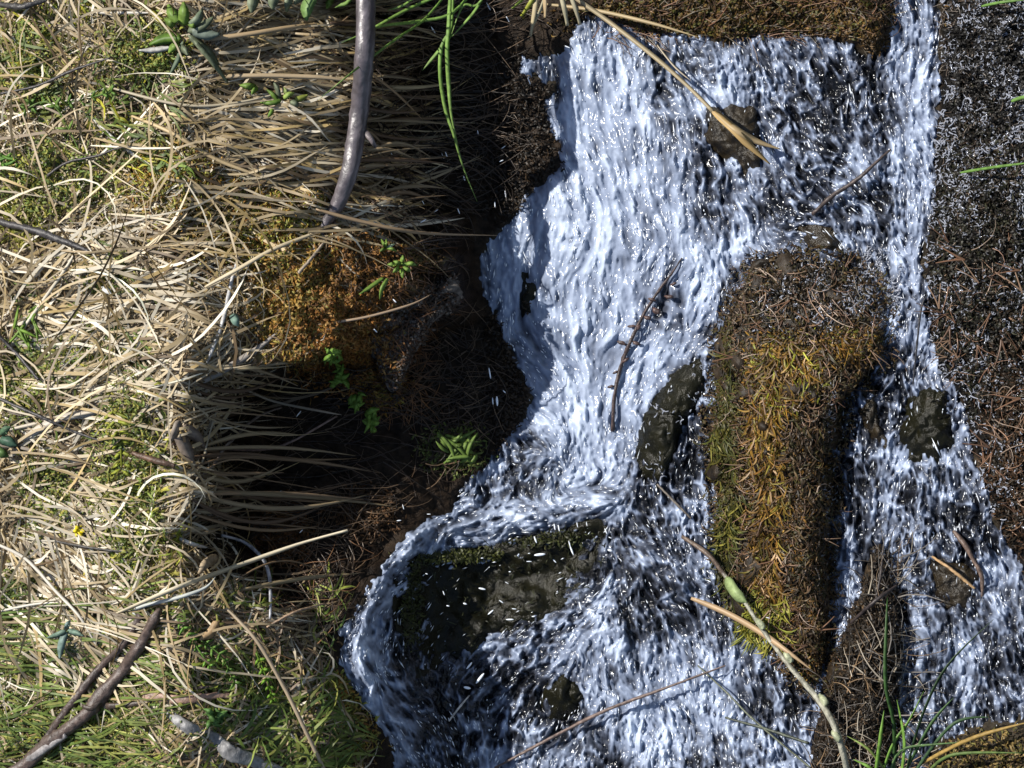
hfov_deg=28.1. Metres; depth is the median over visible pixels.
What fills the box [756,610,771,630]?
pine needles
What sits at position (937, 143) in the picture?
trickle threads
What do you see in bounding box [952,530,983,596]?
twig
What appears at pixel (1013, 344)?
pine needles
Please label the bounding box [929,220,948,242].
pine needles
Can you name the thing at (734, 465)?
pine needles
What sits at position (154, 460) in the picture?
twig
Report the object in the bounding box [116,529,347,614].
dry reed
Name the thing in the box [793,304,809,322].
pine needles
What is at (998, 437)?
pine needles
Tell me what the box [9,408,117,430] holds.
dead grass stalk
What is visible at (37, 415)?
twig
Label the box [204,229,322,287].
dead grass stalk
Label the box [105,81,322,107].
dead grass stalk
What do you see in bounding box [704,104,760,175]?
wet stone
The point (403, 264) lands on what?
leafy sprig
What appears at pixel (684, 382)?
wet stone
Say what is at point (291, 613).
twig
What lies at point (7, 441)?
leafy sprig
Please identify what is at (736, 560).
pine needles
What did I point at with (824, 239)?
wet stone
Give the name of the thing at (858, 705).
debris mound
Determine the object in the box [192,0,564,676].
root fibres
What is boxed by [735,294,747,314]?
pine needles
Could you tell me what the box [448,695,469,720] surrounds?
twig
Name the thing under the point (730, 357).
pine needles
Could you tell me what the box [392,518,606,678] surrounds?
wet boulder
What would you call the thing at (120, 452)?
ferny plant
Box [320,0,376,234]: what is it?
fallen branch
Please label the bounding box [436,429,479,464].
creeping plant
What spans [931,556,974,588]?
twig
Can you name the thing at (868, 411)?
wet stone
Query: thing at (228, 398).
hanging grass tuft
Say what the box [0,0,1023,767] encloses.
ground
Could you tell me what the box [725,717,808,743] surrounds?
twig
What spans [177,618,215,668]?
ferny plant
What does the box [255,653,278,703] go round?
ferny plant
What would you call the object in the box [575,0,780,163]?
straw blade
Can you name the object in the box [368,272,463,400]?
earth clod
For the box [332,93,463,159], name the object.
hanging grass tuft
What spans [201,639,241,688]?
ferny plant
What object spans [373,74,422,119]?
dead grass stalk
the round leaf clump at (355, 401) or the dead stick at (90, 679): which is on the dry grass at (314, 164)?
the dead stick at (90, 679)
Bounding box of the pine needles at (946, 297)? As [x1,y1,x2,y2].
[942,286,951,310]
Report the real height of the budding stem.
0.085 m
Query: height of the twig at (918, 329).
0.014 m
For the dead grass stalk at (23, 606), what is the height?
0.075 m
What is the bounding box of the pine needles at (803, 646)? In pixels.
[783,643,807,652]
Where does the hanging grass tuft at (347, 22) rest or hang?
on the ground at (542, 42)
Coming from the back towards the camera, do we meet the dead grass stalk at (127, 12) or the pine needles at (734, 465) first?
the dead grass stalk at (127, 12)
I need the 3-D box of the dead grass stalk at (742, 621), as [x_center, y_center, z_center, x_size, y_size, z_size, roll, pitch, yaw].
[0.372,0.380,3.176,0.229,0.055,0.019,36,117,44]
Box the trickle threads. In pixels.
[636,0,1023,619]
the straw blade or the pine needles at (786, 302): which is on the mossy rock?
the pine needles at (786, 302)
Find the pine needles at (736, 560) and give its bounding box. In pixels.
[727,556,737,579]
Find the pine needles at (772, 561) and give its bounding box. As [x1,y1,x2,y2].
[757,560,775,574]
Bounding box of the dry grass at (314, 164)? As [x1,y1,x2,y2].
[0,0,484,767]
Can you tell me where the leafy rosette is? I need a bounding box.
[139,2,228,82]
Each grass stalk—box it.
[1,602,57,611]
[6,555,52,570]
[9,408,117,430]
[10,249,76,344]
[23,408,96,440]
[89,114,154,166]
[96,11,150,13]
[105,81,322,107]
[118,292,167,413]
[122,362,160,381]
[130,114,296,190]
[147,22,323,41]
[153,73,352,83]
[171,415,336,451]
[172,10,259,59]
[179,537,208,548]
[190,332,277,386]
[194,407,281,481]
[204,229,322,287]
[239,386,340,414]
[316,208,496,235]
[318,294,430,324]
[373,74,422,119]
[547,3,699,37]
[690,597,812,670]
[960,163,1023,173]
[981,0,1023,6]
[1011,95,1023,102]
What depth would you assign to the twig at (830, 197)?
3.10 m
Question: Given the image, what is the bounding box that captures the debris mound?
[784,520,948,767]
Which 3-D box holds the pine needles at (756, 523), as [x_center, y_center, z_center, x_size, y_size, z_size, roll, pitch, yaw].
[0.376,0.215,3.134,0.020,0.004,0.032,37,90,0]
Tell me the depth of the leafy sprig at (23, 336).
3.29 m
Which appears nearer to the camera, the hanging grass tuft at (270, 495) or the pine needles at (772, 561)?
the pine needles at (772, 561)
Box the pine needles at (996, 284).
[986,277,1003,286]
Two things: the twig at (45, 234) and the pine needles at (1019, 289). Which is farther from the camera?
the twig at (45, 234)
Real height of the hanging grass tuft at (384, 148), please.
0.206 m
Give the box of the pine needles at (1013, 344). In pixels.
[1000,327,1017,348]
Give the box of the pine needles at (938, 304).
[928,283,940,308]
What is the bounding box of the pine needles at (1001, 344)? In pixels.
[994,339,1009,366]
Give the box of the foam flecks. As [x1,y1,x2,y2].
[341,0,1023,767]
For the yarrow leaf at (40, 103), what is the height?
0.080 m
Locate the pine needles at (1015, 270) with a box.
[994,262,1019,274]
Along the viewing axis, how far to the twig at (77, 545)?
3.23 m
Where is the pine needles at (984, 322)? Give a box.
[976,313,990,335]
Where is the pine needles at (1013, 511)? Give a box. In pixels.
[1002,498,1014,512]
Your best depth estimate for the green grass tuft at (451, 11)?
3.29 m
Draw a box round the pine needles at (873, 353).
[870,350,889,369]
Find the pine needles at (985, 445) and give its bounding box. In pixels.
[962,429,989,448]
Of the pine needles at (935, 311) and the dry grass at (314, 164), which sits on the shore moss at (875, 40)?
the pine needles at (935, 311)
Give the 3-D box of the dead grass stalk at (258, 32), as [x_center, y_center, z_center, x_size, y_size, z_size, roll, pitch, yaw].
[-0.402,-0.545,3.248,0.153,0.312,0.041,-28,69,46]
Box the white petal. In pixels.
[102,286,111,293]
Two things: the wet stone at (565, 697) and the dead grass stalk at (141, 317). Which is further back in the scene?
the wet stone at (565, 697)
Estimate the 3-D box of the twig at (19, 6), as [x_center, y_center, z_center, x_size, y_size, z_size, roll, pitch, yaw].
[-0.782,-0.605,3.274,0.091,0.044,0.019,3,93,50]
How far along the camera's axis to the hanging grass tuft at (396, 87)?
3.30 m
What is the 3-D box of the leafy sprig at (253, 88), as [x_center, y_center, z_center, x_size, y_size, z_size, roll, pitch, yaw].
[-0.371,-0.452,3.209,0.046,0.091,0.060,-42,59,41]
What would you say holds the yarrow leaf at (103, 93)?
on the ground at (542, 42)
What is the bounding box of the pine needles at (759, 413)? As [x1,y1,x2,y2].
[749,397,766,418]
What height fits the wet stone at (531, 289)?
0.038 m
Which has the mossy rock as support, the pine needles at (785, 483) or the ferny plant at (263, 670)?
the pine needles at (785, 483)
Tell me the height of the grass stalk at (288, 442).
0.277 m
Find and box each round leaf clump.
[322,347,342,368]
[329,364,349,388]
[347,392,365,413]
[362,407,379,432]
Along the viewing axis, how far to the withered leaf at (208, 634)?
3.18 m
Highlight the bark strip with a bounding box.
[127,690,255,703]
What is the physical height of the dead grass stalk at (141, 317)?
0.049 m
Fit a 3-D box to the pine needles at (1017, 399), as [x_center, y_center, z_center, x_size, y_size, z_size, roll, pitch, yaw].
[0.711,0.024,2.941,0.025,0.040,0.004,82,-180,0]
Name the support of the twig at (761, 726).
on the stream water
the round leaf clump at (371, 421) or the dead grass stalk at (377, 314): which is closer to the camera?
the dead grass stalk at (377, 314)
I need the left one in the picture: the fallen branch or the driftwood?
the driftwood
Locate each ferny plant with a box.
[101,405,133,476]
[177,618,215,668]
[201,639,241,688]
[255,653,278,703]
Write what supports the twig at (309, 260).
on the dry grass at (314, 164)
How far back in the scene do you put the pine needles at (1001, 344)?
2.95 m
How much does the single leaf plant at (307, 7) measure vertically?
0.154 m
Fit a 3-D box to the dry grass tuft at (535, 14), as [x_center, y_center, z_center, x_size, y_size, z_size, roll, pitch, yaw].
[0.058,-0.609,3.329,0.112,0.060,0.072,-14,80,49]
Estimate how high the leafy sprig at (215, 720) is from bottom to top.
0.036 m
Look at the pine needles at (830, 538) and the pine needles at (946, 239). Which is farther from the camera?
the pine needles at (830, 538)
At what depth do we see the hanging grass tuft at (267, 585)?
3.26 m
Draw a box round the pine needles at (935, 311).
[914,303,941,312]
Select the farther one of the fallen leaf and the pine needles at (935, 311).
the fallen leaf
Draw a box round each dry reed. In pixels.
[0,544,99,650]
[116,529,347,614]
[225,607,325,767]
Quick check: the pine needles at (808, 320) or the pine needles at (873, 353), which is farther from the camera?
the pine needles at (808, 320)
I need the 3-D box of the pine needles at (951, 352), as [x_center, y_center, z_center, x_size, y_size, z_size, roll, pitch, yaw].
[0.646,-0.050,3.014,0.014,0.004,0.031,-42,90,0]
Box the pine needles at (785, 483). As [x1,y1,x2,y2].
[773,477,795,489]
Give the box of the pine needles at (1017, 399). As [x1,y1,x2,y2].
[992,394,1020,410]
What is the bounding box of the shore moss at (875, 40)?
[453,0,1023,767]
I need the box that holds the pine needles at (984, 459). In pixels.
[980,441,985,462]
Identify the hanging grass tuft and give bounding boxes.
[176,371,330,435]
[179,495,365,534]
[182,431,378,503]
[185,361,309,393]
[189,459,395,524]
[235,560,359,629]
[321,50,466,114]
[322,0,458,59]
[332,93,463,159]
[334,141,448,195]
[365,184,446,223]
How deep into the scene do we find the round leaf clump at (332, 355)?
3.21 m
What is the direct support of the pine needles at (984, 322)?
on the shore moss at (875, 40)
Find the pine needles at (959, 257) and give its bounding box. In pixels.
[936,245,964,262]
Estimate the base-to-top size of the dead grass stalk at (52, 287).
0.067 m
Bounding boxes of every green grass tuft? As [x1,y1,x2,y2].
[321,0,482,200]
[847,597,1023,767]
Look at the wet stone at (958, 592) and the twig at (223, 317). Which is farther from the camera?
the twig at (223, 317)
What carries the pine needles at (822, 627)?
on the mossy rock
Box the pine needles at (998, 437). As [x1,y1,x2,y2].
[981,421,1001,440]
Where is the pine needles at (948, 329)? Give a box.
[936,326,950,351]
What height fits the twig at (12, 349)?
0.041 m
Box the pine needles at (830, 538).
[822,538,840,545]
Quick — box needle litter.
[571,0,1023,544]
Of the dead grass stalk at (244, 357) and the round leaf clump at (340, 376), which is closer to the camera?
the dead grass stalk at (244, 357)
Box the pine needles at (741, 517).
[732,512,746,529]
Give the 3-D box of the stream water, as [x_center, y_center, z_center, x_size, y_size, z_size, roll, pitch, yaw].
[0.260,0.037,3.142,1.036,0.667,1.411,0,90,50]
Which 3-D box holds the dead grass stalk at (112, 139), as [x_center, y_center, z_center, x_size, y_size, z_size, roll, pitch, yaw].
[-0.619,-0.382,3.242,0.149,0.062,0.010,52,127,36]
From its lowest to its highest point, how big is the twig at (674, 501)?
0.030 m
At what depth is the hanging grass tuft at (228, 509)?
3.27 m
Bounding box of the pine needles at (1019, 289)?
[1000,266,1022,293]
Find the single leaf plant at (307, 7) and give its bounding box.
[247,0,333,20]
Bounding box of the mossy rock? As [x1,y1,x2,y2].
[692,239,906,701]
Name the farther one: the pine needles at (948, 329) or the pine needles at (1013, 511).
the pine needles at (948, 329)
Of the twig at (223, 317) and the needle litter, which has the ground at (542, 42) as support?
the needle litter
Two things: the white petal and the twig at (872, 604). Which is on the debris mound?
the twig at (872, 604)
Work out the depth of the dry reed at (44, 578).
3.27 m
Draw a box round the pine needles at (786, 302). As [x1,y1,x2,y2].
[768,300,789,315]
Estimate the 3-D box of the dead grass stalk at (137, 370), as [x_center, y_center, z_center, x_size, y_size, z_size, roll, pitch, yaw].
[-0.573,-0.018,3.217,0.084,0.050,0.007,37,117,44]
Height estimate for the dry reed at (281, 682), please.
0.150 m
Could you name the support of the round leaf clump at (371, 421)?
on the ground at (542, 42)
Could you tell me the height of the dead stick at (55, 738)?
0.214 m
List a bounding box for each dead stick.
[8,608,208,767]
[39,613,143,741]
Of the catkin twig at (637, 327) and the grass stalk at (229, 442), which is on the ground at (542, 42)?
the grass stalk at (229, 442)
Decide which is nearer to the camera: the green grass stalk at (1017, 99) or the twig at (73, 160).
the green grass stalk at (1017, 99)
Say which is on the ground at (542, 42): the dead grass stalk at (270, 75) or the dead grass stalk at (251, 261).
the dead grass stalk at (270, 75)
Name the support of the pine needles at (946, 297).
on the ground at (542, 42)
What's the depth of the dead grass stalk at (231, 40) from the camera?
3.19 m
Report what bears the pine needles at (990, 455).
on the ground at (542, 42)
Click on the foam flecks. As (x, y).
(645, 330)
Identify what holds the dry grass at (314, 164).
on the ground at (542, 42)
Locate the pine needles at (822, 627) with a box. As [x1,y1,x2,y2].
[819,617,838,630]
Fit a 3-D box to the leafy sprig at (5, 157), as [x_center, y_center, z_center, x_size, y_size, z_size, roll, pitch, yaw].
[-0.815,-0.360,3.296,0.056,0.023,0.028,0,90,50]
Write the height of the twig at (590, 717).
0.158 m
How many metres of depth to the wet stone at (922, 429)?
3.06 m
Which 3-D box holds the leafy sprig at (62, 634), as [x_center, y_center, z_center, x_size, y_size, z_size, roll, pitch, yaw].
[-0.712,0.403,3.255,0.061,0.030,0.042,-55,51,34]
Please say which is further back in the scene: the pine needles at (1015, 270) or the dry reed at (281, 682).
the dry reed at (281, 682)
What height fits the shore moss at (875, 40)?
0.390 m
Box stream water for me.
[338,0,1023,767]
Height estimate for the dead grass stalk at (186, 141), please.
0.191 m
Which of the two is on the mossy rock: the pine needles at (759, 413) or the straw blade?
the pine needles at (759, 413)
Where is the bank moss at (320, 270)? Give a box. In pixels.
[0,0,498,767]
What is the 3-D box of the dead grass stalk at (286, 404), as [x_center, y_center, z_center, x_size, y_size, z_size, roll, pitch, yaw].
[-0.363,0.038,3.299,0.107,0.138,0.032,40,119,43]
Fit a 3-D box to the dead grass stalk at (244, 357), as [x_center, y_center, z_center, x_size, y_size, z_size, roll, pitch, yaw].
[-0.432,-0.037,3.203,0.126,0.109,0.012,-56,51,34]
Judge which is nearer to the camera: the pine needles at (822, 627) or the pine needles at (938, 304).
the pine needles at (938, 304)
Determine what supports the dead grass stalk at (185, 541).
on the ground at (542, 42)
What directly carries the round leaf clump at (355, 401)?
on the ground at (542, 42)
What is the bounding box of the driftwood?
[151,706,282,767]
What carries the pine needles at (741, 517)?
on the mossy rock
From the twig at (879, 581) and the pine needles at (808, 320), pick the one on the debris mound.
the twig at (879, 581)
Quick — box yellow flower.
[73,525,83,536]
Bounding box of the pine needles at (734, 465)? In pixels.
[724,464,744,472]
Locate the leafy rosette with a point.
(198, 30)
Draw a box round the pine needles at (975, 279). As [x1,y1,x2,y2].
[955,260,978,282]
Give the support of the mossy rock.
on the stream water
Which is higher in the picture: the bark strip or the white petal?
the white petal
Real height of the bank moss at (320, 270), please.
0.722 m
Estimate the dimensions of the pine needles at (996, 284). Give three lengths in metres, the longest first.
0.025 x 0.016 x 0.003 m
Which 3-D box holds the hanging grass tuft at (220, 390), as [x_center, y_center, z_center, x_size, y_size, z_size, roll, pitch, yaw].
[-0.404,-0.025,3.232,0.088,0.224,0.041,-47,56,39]
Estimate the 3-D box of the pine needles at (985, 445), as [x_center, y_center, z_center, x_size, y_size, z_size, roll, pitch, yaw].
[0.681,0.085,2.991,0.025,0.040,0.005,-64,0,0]
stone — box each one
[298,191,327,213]
[519,272,536,317]
[541,674,583,719]
[635,358,704,488]
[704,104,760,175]
[797,221,843,253]
[858,379,886,448]
[899,387,954,462]
[929,558,978,609]
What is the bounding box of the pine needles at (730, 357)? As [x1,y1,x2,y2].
[712,350,732,361]
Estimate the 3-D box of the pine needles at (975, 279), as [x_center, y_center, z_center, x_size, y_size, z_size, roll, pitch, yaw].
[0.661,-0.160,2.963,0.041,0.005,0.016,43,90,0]
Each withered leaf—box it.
[170,420,204,463]
[198,554,218,573]
[199,621,219,640]
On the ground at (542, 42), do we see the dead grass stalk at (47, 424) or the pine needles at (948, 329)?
the dead grass stalk at (47, 424)
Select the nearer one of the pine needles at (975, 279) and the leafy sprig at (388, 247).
the pine needles at (975, 279)
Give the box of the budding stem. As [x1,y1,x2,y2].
[681,535,849,767]
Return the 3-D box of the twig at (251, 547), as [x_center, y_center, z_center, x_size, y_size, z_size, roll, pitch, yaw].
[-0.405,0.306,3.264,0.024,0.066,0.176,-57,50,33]
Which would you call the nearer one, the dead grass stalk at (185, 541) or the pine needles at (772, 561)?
the pine needles at (772, 561)
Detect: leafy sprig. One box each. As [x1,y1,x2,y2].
[0,152,18,167]
[0,426,17,457]
[4,306,43,352]
[47,620,82,658]
[203,708,228,728]
[240,81,307,117]
[359,255,415,299]
[380,239,396,251]
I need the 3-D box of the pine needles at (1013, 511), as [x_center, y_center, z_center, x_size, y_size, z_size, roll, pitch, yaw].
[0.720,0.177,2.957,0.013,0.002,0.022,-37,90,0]
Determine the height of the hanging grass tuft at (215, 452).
0.357 m
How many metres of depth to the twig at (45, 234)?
3.26 m
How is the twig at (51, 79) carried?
on the ground at (542, 42)
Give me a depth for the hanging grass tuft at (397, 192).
3.30 m
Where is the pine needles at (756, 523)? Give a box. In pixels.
[747,516,763,536]
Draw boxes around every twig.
[0,0,46,9]
[0,57,110,94]
[0,219,89,250]
[0,335,39,380]
[0,397,102,441]
[46,146,169,176]
[55,540,127,552]
[131,451,174,467]
[206,256,239,363]
[221,534,272,618]
[266,603,324,627]
[297,239,325,273]
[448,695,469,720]
[494,665,725,767]
[607,258,681,430]
[656,484,691,518]
[697,665,810,767]
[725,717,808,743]
[811,149,890,215]
[850,584,897,623]
[875,546,883,597]
[912,294,927,383]
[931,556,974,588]
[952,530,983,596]
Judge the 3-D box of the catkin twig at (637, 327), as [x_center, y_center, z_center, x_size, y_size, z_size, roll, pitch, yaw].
[0.201,-0.070,3.302,0.053,0.049,0.304,37,117,44]
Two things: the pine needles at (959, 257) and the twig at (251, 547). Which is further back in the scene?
the twig at (251, 547)
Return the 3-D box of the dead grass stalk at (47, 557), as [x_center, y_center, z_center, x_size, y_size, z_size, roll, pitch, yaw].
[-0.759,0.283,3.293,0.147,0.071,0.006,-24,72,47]
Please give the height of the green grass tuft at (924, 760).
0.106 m
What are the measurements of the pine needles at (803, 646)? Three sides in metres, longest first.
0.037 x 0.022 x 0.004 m
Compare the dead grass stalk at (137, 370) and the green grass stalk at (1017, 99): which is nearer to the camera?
the green grass stalk at (1017, 99)
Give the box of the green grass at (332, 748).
[0,0,384,767]
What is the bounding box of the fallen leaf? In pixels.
[229,313,239,326]
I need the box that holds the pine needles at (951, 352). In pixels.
[942,339,957,357]
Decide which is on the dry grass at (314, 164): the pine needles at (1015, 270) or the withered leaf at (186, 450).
the withered leaf at (186, 450)
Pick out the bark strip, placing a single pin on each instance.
(193, 699)
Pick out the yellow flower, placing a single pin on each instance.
(76, 530)
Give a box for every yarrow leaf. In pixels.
[20,93,93,183]
[21,85,116,112]
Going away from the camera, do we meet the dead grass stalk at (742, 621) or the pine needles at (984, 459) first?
the pine needles at (984, 459)
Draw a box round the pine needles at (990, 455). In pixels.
[978,453,992,472]
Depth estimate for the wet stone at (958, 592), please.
3.04 m
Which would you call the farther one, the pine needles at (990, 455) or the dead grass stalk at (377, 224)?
the dead grass stalk at (377, 224)
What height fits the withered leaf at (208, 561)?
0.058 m
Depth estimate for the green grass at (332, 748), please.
3.23 m
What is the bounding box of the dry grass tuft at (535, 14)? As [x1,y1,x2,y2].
[512,0,581,36]
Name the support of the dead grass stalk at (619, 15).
on the ground at (542, 42)
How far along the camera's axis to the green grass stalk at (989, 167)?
2.93 m

